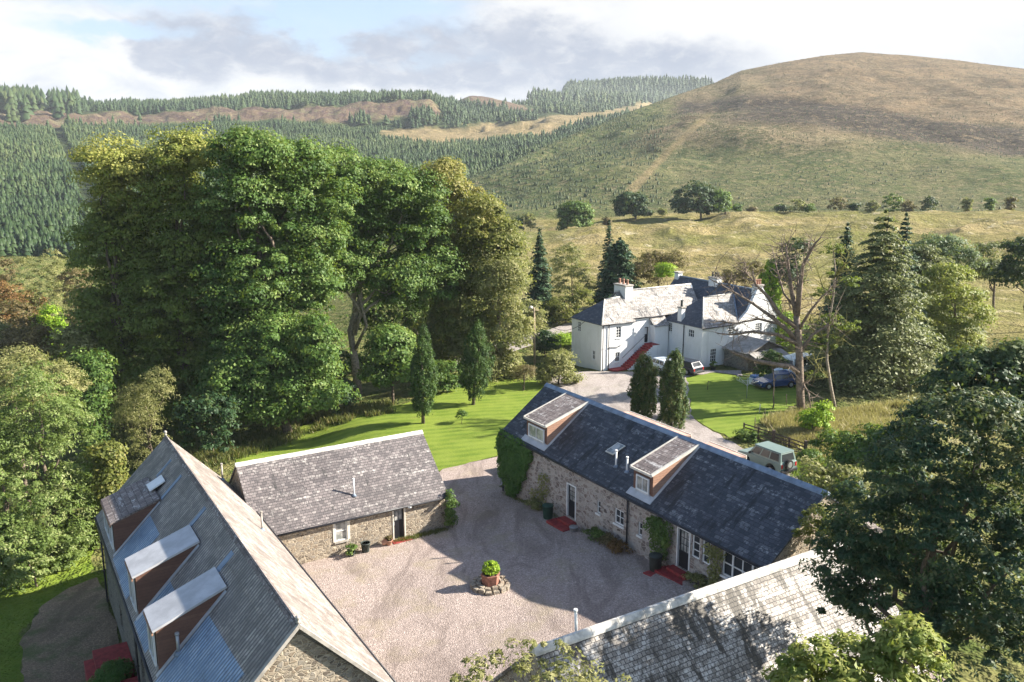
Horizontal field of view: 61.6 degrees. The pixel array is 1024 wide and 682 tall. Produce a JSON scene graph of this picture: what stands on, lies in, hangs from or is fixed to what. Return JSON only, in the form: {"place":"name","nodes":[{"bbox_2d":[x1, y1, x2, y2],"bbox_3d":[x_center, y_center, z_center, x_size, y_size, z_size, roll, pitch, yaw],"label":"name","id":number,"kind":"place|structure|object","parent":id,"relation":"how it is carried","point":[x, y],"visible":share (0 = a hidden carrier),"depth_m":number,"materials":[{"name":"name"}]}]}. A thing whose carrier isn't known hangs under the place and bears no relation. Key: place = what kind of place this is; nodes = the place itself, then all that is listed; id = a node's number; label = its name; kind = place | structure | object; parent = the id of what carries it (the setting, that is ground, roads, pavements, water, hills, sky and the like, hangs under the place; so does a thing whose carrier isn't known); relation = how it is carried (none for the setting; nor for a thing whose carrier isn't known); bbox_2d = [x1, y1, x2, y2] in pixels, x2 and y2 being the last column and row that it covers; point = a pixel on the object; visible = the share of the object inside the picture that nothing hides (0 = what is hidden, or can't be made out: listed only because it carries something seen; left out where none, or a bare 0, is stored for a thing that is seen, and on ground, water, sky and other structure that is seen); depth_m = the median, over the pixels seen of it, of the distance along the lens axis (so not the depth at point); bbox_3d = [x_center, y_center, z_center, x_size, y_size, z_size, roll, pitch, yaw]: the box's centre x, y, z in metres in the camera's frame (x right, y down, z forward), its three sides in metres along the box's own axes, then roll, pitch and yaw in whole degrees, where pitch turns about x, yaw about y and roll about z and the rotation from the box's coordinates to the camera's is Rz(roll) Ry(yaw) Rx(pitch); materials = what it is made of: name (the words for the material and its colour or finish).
{"place":"outdoors","nodes":[
{"label":"outdoors","id":0,"kind":"place"},
{"bbox_2d":[19,577,118,681],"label":"dirt track","id":1,"kind":"structure","parent":0,"point":[68,632],"depth_m":43.14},
{"bbox_2d":[84,642,134,681],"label":"red steps","id":2,"kind":"structure","parent":1,"relation":"on","point":[108,653],"depth_m":39.31,"materials":[{"name":"red stone"}]},
{"bbox_2d":[235,378,543,470],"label":"lawn","id":3,"kind":"structure","parent":0,"point":[452,440],"depth_m":72.48,"materials":[{"name":"green plant"}]},
{"bbox_2d":[192,308,361,433],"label":"sycamore tree","id":4,"kind":"object","parent":3,"relation":"on","point":[275,386],"visible":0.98,"depth_m":70.83,"materials":[{"name":"green plant"}]},
{"bbox_2d":[408,323,438,423],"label":"cypress","id":5,"kind":"object","parent":3,"relation":"on","point":[422,358],"visible":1,"depth_m":71.18,"materials":[{"name":"green plant"}]},
{"bbox_2d":[420,358,469,391],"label":"shrub","id":6,"kind":"object","parent":3,"relation":"on","point":[447,377],"visible":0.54,"depth_m":81.94,"materials":[{"name":"green plant"}]},
{"bbox_2d":[456,317,495,404],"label":"cypress","id":7,"kind":"object","parent":3,"relation":"on","point":[471,358],"visible":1,"depth_m":76.61,"materials":[{"name":"green plant"}]},
{"bbox_2d":[0,52,1023,681],"bbox_3d":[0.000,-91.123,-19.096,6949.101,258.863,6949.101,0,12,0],"label":"ground","id":8,"kind":"structure","parent":0,"point":[708,242],"depth_m":364.97,"materials":[{"name":"green plant"}]},
{"bbox_2d":[0,278,30,364],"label":"scrub bush","id":9,"kind":"object","parent":8,"relation":"on","point":[6,294],"visible":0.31,"depth_m":103.34,"materials":[{"name":"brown plant"}]},
{"bbox_2d":[0,298,44,424],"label":"scrub bush","id":10,"kind":"object","parent":8,"relation":"on","point":[26,307],"visible":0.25,"depth_m":91.83,"materials":[{"name":"green plant"}]},
{"bbox_2d":[0,420,47,598],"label":"willow tree","id":11,"kind":"object","parent":8,"relation":"on","point":[5,516],"visible":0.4,"depth_m":49.35,"materials":[{"name":"green plant"}]},
{"bbox_2d":[0,524,56,590],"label":"verge bush","id":12,"kind":"object","parent":8,"relation":"on","point":[37,547],"visible":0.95,"depth_m":48.11,"materials":[{"name":"green plant"}]},
{"bbox_2d":[0,320,60,436],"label":"scrub bush","id":13,"kind":"object","parent":8,"relation":"on","point":[29,337],"visible":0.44,"depth_m":73.58,"materials":[{"name":"green plant"}]},
{"bbox_2d":[6,248,77,357],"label":"scrub bush","id":14,"kind":"object","parent":8,"relation":"on","point":[52,268],"visible":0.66,"depth_m":118.52,"materials":[{"name":"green plant"}]},
{"bbox_2d":[0,341,94,506],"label":"willow tree","id":15,"kind":"object","parent":8,"relation":"on","point":[10,359],"visible":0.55,"depth_m":57.29,"materials":[{"name":"green plant"}]},
{"bbox_2d":[28,303,68,410],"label":"scrub bush","id":16,"kind":"object","parent":8,"relation":"on","point":[55,322],"visible":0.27,"depth_m":91.91,"materials":[{"name":"green plant"}]},
{"bbox_2d":[20,525,85,576],"bbox_3d":[-27.633,12.510,51.666,3.696,2.735,3.906,0,12,0],"label":"verge bush","id":17,"kind":"object","parent":8,"relation":"on","point":[62,554],"visible":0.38,"depth_m":50.92,"materials":[{"name":"green plant"}]},
{"bbox_2d":[0,359,109,585],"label":"willow tree","id":18,"kind":"object","parent":8,"relation":"on","point":[55,473],"visible":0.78,"depth_m":50.78,"materials":[{"name":"green plant"}]},
{"bbox_2d":[34,320,101,443],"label":"scrub bush","id":19,"kind":"object","parent":8,"relation":"on","point":[69,339],"visible":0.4,"depth_m":73.81,"materials":[{"name":"green plant"}]},
{"bbox_2d":[52,267,94,324],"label":"scrub bush","id":20,"kind":"object","parent":8,"relation":"on","point":[67,281],"visible":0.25,"depth_m":114.06,"materials":[{"name":"green plant"}]},
{"bbox_2d":[60,346,122,449],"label":"scrub bush","id":21,"kind":"object","parent":8,"relation":"on","point":[94,364],"visible":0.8,"depth_m":68.03,"materials":[{"name":"green plant"}]},
{"bbox_2d":[83,437,129,532],"bbox_3d":[-24.805,9.613,53.165,2.892,7.628,2.948,0,12,0],"label":"scrub bush","id":22,"kind":"object","parent":8,"relation":"on","point":[109,476],"visible":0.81,"depth_m":52.19,"materials":[{"name":"green plant"}]},
{"bbox_2d":[86,657,136,681],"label":"green shrub","id":23,"kind":"object","parent":8,"relation":"on","point":[119,669],"visible":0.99,"depth_m":37.40,"materials":[{"name":"green plant"}]},
{"bbox_2d":[58,128,180,430],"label":"tall tree","id":24,"kind":"object","parent":8,"relation":"on","point":[110,238],"visible":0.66,"depth_m":75.30,"materials":[{"name":"green plant"}]},
{"bbox_2d":[104,365,180,468],"bbox_3d":[-26.938,6.687,62.871,5.219,9.996,4.966,-6,13,-26],"label":"bare bush","id":25,"kind":"object","parent":8,"relation":"on","point":[132,414],"visible":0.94,"depth_m":62.19,"materials":[{"name":"green plant"}]},
{"bbox_2d":[109,117,256,430],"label":"tall tree","id":26,"kind":"object","parent":8,"relation":"on","point":[175,154],"visible":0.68,"depth_m":74.00,"materials":[{"name":"green plant"}]},
{"bbox_2d":[171,389,242,452],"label":"shrub","id":27,"kind":"object","parent":8,"relation":"on","point":[193,407],"visible":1,"depth_m":67.41,"materials":[{"name":"green plant"}]},
{"bbox_2d":[165,179,307,365],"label":"shade tree","id":28,"kind":"object","parent":8,"relation":"on","point":[184,223],"visible":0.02,"depth_m":86.42,"materials":[{"name":"green plant"}]},
{"bbox_2d":[90,398,396,472],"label":"rough grass","id":29,"kind":"structure","parent":8,"relation":"on","point":[274,436],"depth_m":72.89,"materials":[{"name":"green plant"}]},
{"bbox_2d":[94,430,395,681],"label":"stone barn","id":30,"kind":"structure","parent":8,"relation":"on","point":[209,579],"depth_m":33.70,"materials":[{"name":"grey stone"}]},
{"bbox_2d":[177,123,363,417],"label":"tall tree","id":31,"kind":"object","parent":8,"relation":"on","point":[248,153],"visible":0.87,"depth_m":73.31,"materials":[{"name":"green plant"}]},
{"bbox_2d":[229,430,446,563],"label":"stone cottage","id":32,"kind":"structure","parent":8,"relation":"on","point":[321,503],"depth_m":49.23,"materials":[{"name":"grey stone"}]},
{"bbox_2d":[392,508,405,539],"bbox_3d":[-6.612,10.533,50.133,0.812,2.036,0.190,-7,14,-31],"label":"door","id":33,"kind":"structure","parent":32,"relation":"in","point":[398,516],"depth_m":50.19,"materials":[{"name":"black paint"}]},
{"bbox_2d":[322,374,363,415],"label":"shrub","id":34,"kind":"object","parent":8,"relation":"on","point":[354,386],"visible":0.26,"depth_m":76.94,"materials":[{"name":"green plant"}]},
{"bbox_2d":[0,74,713,257],"bbox_3d":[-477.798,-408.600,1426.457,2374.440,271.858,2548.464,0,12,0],"label":"conifer forest","id":35,"kind":"object","parent":8,"relation":"on","point":[34,163],"visible":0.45,"depth_m":729.30,"materials":[{"name":"green plant"}]},
{"bbox_2d":[301,138,471,394],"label":"tall tree","id":36,"kind":"object","parent":8,"relation":"on","point":[414,263],"visible":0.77,"depth_m":83.87,"materials":[{"name":"green plant"}]},
{"bbox_2d":[330,224,449,376],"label":"shade tree","id":37,"kind":"object","parent":8,"relation":"on","point":[376,316],"visible":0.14,"depth_m":98.49,"materials":[{"name":"green plant"}]},
{"bbox_2d":[352,319,434,402],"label":"sycamore tree","id":38,"kind":"object","parent":8,"relation":"on","point":[384,343],"visible":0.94,"depth_m":77.50,"materials":[{"name":"green plant"}]},
{"bbox_2d":[406,155,536,371],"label":"beech tree","id":39,"kind":"object","parent":8,"relation":"on","point":[486,235],"visible":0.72,"depth_m":87.59,"materials":[{"name":"green plant"}]},
{"bbox_2d":[436,253,536,385],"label":"willow tree","id":40,"kind":"object","parent":8,"relation":"on","point":[508,360],"visible":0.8,"depth_m":85.83,"materials":[{"name":"green plant"}]},
{"bbox_2d":[517,299,549,333],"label":"garden tree","id":41,"kind":"object","parent":8,"relation":"on","point":[538,320],"visible":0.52,"depth_m":108.11,"materials":[{"name":"green plant"}]},
{"bbox_2d":[519,228,557,323],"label":"spruce","id":42,"kind":"object","parent":8,"relation":"on","point":[538,291],"visible":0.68,"depth_m":117.81,"materials":[{"name":"green plant"}]},
{"bbox_2d":[530,328,562,356],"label":"garden bush","id":43,"kind":"object","parent":8,"relation":"on","point":[544,339],"visible":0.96,"depth_m":97.38,"materials":[{"name":"green plant"}]},
{"bbox_2d":[534,348,586,384],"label":"garden bush","id":44,"kind":"object","parent":8,"relation":"on","point":[560,364],"visible":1,"depth_m":84.17,"materials":[{"name":"green plant"}]},
{"bbox_2d":[539,287,595,323],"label":"garden bush","id":45,"kind":"object","parent":8,"relation":"on","point":[561,303],"visible":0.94,"depth_m":116.09,"materials":[{"name":"green plant"}]},
{"bbox_2d":[548,242,598,294],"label":"garden tree","id":46,"kind":"object","parent":8,"relation":"on","point":[573,272],"visible":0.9,"depth_m":123.88,"materials":[{"name":"green plant"}]},
{"bbox_2d":[555,200,594,226],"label":"round tree","id":47,"kind":"object","parent":8,"relation":"on","point":[575,211],"visible":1,"depth_m":256.70,"materials":[{"name":"green plant"}]},
{"bbox_2d":[589,237,643,305],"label":"spruce","id":48,"kind":"object","parent":8,"relation":"on","point":[620,265],"visible":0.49,"depth_m":120.34,"materials":[{"name":"green plant"}]},
{"bbox_2d":[609,189,650,218],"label":"round tree","id":49,"kind":"object","parent":8,"relation":"on","point":[630,202],"visible":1,"depth_m":279.40,"materials":[{"name":"green plant"}]},
{"bbox_2d":[626,351,659,417],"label":"conifer","id":50,"kind":"object","parent":8,"relation":"on","point":[643,396],"visible":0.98,"depth_m":72.90,"materials":[{"name":"green plant"}]},
{"bbox_2d":[631,248,691,286],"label":"garden tree","id":51,"kind":"object","parent":8,"relation":"on","point":[651,257],"visible":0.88,"depth_m":121.86,"materials":[{"name":"green plant"}]},
{"bbox_2d":[655,347,690,429],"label":"conifer","id":52,"kind":"object","parent":8,"relation":"on","point":[674,401],"visible":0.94,"depth_m":69.48,"materials":[{"name":"green plant"}]},
{"bbox_2d":[570,271,777,371],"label":"white house","id":53,"kind":"structure","parent":8,"relation":"on","point":[623,326],"depth_m":93.19,"materials":[{"name":"paint"}]},
{"bbox_2d":[499,383,871,585],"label":"long cottage","id":54,"kind":"structure","parent":8,"relation":"on","point":[618,474],"depth_m":45.43,"materials":[{"name":"grey stone"}]},
{"bbox_2d":[494,428,532,497],"bbox_3d":[0.093,8.195,55.761,0.604,4.441,4.137,-7,14,-31],"label":"wall ivy","id":55,"kind":"object","parent":54,"relation":"attached to","point":[514,458],"depth_m":55.76,"materials":[{"name":"green plant"}]},
{"bbox_2d":[566,482,575,520],"bbox_3d":[3.565,9.466,50.861,0.190,2.086,0.942,-7,14,-31],"label":"door","id":56,"kind":"structure","parent":54,"relation":"in","point":[570,490],"depth_m":51.00,"materials":[{"name":"black paint"}]},
{"bbox_2d":[642,515,673,560],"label":"climbing rose","id":57,"kind":"object","parent":54,"relation":"attached to","point":[656,527],"visible":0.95,"depth_m":43.72,"materials":[{"name":"green plant"}]},
{"bbox_2d":[676,526,690,570],"bbox_3d":[8.573,10.327,42.731,0.190,2.136,0.952,-7,14,-31],"label":"door","id":58,"kind":"structure","parent":54,"relation":"in","point":[683,545],"depth_m":42.84,"materials":[{"name":"black paint"}]},
{"bbox_2d":[701,543,726,584],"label":"climbing rose","id":59,"kind":"object","parent":54,"relation":"attached to","point":[713,574],"visible":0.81,"depth_m":40.65,"materials":[{"name":"green plant"}]},
{"bbox_2d":[719,551,757,578],"bbox_3d":[10.540,10.635,39.449,0.210,1.352,2.512,-7,14,-31],"label":"window","id":60,"kind":"structure","parent":54,"relation":"in","point":[733,566],"depth_m":39.91,"materials":[{"name":"white paint"}]},
{"bbox_2d":[668,179,716,219],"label":"round tree","id":61,"kind":"object","parent":8,"relation":"on","point":[700,190],"visible":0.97,"depth_m":274.62,"materials":[{"name":"green plant"}]},
{"bbox_2d":[705,188,732,214],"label":"round tree","id":62,"kind":"object","parent":8,"relation":"on","point":[723,201],"visible":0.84,"depth_m":275.23,"materials":[{"name":"green plant"}]},
{"bbox_2d":[720,258,765,287],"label":"garden tree","id":63,"kind":"object","parent":8,"relation":"on","point":[740,279],"visible":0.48,"depth_m":119.36,"materials":[{"name":"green plant"}]},
{"bbox_2d":[466,52,1023,210],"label":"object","id":64,"kind":"object","parent":8,"relation":"on","point":[570,165],"visible":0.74,"depth_m":428.57,"materials":[{"name":"green plant"}]},
{"bbox_2d":[731,427,762,443],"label":"bush","id":65,"kind":"object","parent":8,"relation":"on","point":[745,435],"visible":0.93,"depth_m":65.73,"materials":[{"name":"green plant"}]},
{"bbox_2d":[722,334,788,370],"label":"garden shed","id":66,"kind":"structure","parent":8,"relation":"on","point":[758,346],"depth_m":90.47,"materials":[{"name":"stone"}]},
{"bbox_2d":[757,259,782,311],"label":"tree","id":67,"kind":"object","parent":8,"relation":"on","point":[770,282],"visible":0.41,"depth_m":109.12,"materials":[{"name":"green plant"}]},
{"bbox_2d":[697,222,849,409],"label":"dead tree","id":68,"kind":"object","parent":8,"relation":"on","point":[795,337],"visible":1,"depth_m":73.00,"materials":[{"name":"wood"}]},
{"bbox_2d":[743,423,807,451],"bbox_3d":[19.563,7.530,64.313,0.266,1.880,6.209,-7,14,-30],"label":"wooden fence","id":69,"kind":"object","parent":8,"relation":"on","point":[805,442],"visible":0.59,"depth_m":64.03,"materials":[{"name":"brown wood"}]},
{"bbox_2d":[761,237,815,295],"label":"garden tree","id":70,"kind":"object","parent":8,"relation":"on","point":[795,250],"visible":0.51,"depth_m":108.76,"materials":[{"name":"green plant"}]},
{"bbox_2d":[794,399,834,433],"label":"bush","id":71,"kind":"object","parent":8,"relation":"on","point":[814,417],"visible":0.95,"depth_m":66.26,"materials":[{"name":"green plant"}]},
{"bbox_2d":[786,241,869,406],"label":"ivy clad tree","id":72,"kind":"object","parent":8,"relation":"on","point":[852,327],"visible":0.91,"depth_m":74.14,"materials":[{"name":"green plant"}]},
{"bbox_2d":[791,503,864,550],"bbox_3d":[14.068,9.714,38.187,3.251,5.199,2.471,0,12,0],"label":"bush","id":73,"kind":"object","parent":8,"relation":"on","point":[808,529],"visible":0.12,"depth_m":37.80,"materials":[{"name":"green plant"}]},
{"bbox_2d":[802,222,864,356],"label":"larch","id":74,"kind":"object","parent":8,"relation":"on","point":[846,240],"visible":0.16,"depth_m":91.34,"materials":[{"name":"green plant"}]},
{"bbox_2d":[761,398,911,460],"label":"dry grass","id":75,"kind":"structure","parent":8,"relation":"on","point":[781,422],"depth_m":69.77,"materials":[{"name":"yellow plant"}]},
{"bbox_2d":[796,455,876,522],"bbox_3d":[16.938,8.474,45.390,4.840,4.889,4.031,0,12,0],"label":"bush","id":76,"kind":"object","parent":8,"relation":"on","point":[840,472],"visible":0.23,"depth_m":44.45,"materials":[{"name":"green plant"}]},
{"bbox_2d":[760,610,954,681],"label":"foreground shrub","id":77,"kind":"object","parent":8,"relation":"on","point":[914,643],"visible":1,"depth_m":17.75,"materials":[{"name":"green plant"}]},
{"bbox_2d":[809,420,907,517],"bbox_3d":[19.896,7.467,48.651,5.509,6.594,4.850,0,12,0],"label":"bush","id":78,"kind":"object","parent":8,"relation":"on","point":[842,455],"visible":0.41,"depth_m":48.23,"materials":[{"name":"green plant"}]},
{"bbox_2d":[802,209,949,398],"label":"larch","id":79,"kind":"object","parent":8,"relation":"on","point":[876,365],"visible":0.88,"depth_m":79.68,"materials":[{"name":"green plant"}]},
{"bbox_2d":[882,212,935,349],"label":"larch","id":80,"kind":"object","parent":8,"relation":"on","point":[903,232],"visible":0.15,"depth_m":90.48,"materials":[{"name":"green plant"}]},
{"bbox_2d":[877,391,951,524],"bbox_3d":[21.813,6.731,47.333,3.634,8.286,3.778,0,12,0],"label":"bush","id":81,"kind":"object","parent":8,"relation":"on","point":[917,408],"visible":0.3,"depth_m":46.38,"materials":[{"name":"green plant"}]},
{"bbox_2d":[865,240,992,346],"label":"larch","id":82,"kind":"object","parent":8,"relation":"on","point":[922,251],"visible":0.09,"depth_m":99.60,"materials":[{"name":"green plant"}]},
{"bbox_2d":[908,231,989,288],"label":"tree","id":83,"kind":"object","parent":8,"relation":"on","point":[947,245],"visible":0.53,"depth_m":107.61,"materials":[{"name":"green plant"}]},
{"bbox_2d":[913,261,1000,357],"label":"tree","id":84,"kind":"object","parent":8,"relation":"on","point":[948,274],"visible":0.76,"depth_m":92.04,"materials":[{"name":"green plant"}]},
{"bbox_2d":[908,335,1023,469],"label":"laurel tree","id":85,"kind":"object","parent":8,"relation":"on","point":[1003,369],"visible":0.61,"depth_m":51.85,"materials":[{"name":"green plant"}]},
{"bbox_2d":[958,240,1010,315],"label":"tree","id":86,"kind":"object","parent":8,"relation":"on","point":[982,249],"visible":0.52,"depth_m":110.79,"materials":[{"name":"green plant"}]},
{"bbox_2d":[979,237,1023,308],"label":"tree","id":87,"kind":"object","parent":8,"relation":"on","point":[1011,264],"visible":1,"depth_m":100.78,"materials":[{"name":"green plant"}]},
{"bbox_2d":[0,0,1023,102],"label":"sky","id":88,"kind":"structure","parent":0,"point":[101,49],"materials":[{"name":"white"}]},
{"bbox_2d":[301,457,944,681],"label":"courtyard","id":89,"kind":"structure","parent":0,"point":[417,610],"depth_m":43.48,"materials":[{"name":"beige gravel"}]},
{"bbox_2d":[443,489,460,527],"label":"corner shrub","id":90,"kind":"object","parent":89,"relation":"on","point":[450,512],"visible":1,"depth_m":51.32,"materials":[{"name":"green plant"}]},
{"bbox_2d":[470,560,509,595],"bbox_3d":[-1.093,11.809,43.548,2.046,1.431,1.992,-3,12,-14],"label":"hexagonal planter","id":91,"kind":"object","parent":89,"relation":"on","point":[489,580],"visible":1,"depth_m":43.29,"materials":[{"name":"beige stone"}]},
{"bbox_2d":[354,492,698,584],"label":"weeds","id":92,"kind":"object","parent":89,"relation":"on","point":[419,535],"visible":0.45,"depth_m":50.91,"materials":[{"name":"green plant"}]},
{"bbox_2d":[450,636,630,681],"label":"foreground shrub","id":93,"kind":"object","parent":89,"relation":"on","point":[549,676],"visible":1,"depth_m":24.99,"materials":[{"name":"green plant"}]},
{"bbox_2d":[546,516,578,531],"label":"red steps","id":94,"kind":"structure","parent":89,"relation":"on","point":[562,523],"depth_m":50.73,"materials":[{"name":"red stone"}]},
{"bbox_2d":[643,565,688,584],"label":"red steps","id":95,"kind":"structure","parent":89,"relation":"on","point":[672,572],"depth_m":42.85,"materials":[{"name":"red stone"}]},
{"bbox_2d":[489,542,925,681],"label":"slate barn","id":96,"kind":"structure","parent":89,"relation":"on","point":[746,626],"depth_m":30.12,"materials":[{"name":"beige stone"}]},
{"bbox_2d":[794,379,1023,681],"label":"rowan tree","id":97,"kind":"object","parent":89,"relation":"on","point":[941,592],"visible":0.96,"depth_m":27.23,"materials":[{"name":"green plant"}]},
{"bbox_2d":[499,365,883,532],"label":"driveway","id":98,"kind":"structure","parent":0,"point":[608,388],"depth_m":81.51,"materials":[{"name":"beige gravel"}]},
{"bbox_2d":[681,357,704,374],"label":"parked car","id":99,"kind":"object","parent":98,"relation":"on","point":[692,366],"visible":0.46,"depth_m":87.46,"materials":[{"name":"white metal"}]},
{"bbox_2d":[737,441,797,473],"bbox_3d":[17.629,7.998,59.428,1.940,1.760,4.262,-7,14,-31],"label":"parked car","id":100,"kind":"object","parent":98,"relation":"on","point":[775,457],"visible":0.77,"depth_m":58.24,"materials":[{"name":"silver metal"}]},
{"bbox_2d":[686,372,795,437],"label":"lawn","id":101,"kind":"structure","parent":0,"point":[723,404],"depth_m":77.98,"materials":[{"name":"green plant"}]},
{"bbox_2d":[753,349,789,407],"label":"tree","id":102,"kind":"object","parent":101,"relation":"on","point":[772,355],"visible":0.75,"depth_m":74.56,"materials":[{"name":"green plant"}]},
{"bbox_2d":[751,370,795,389],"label":"parked car","id":103,"kind":"object","parent":101,"relation":"on","point":[780,379],"visible":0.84,"depth_m":82.24,"materials":[{"name":"blue metal"}]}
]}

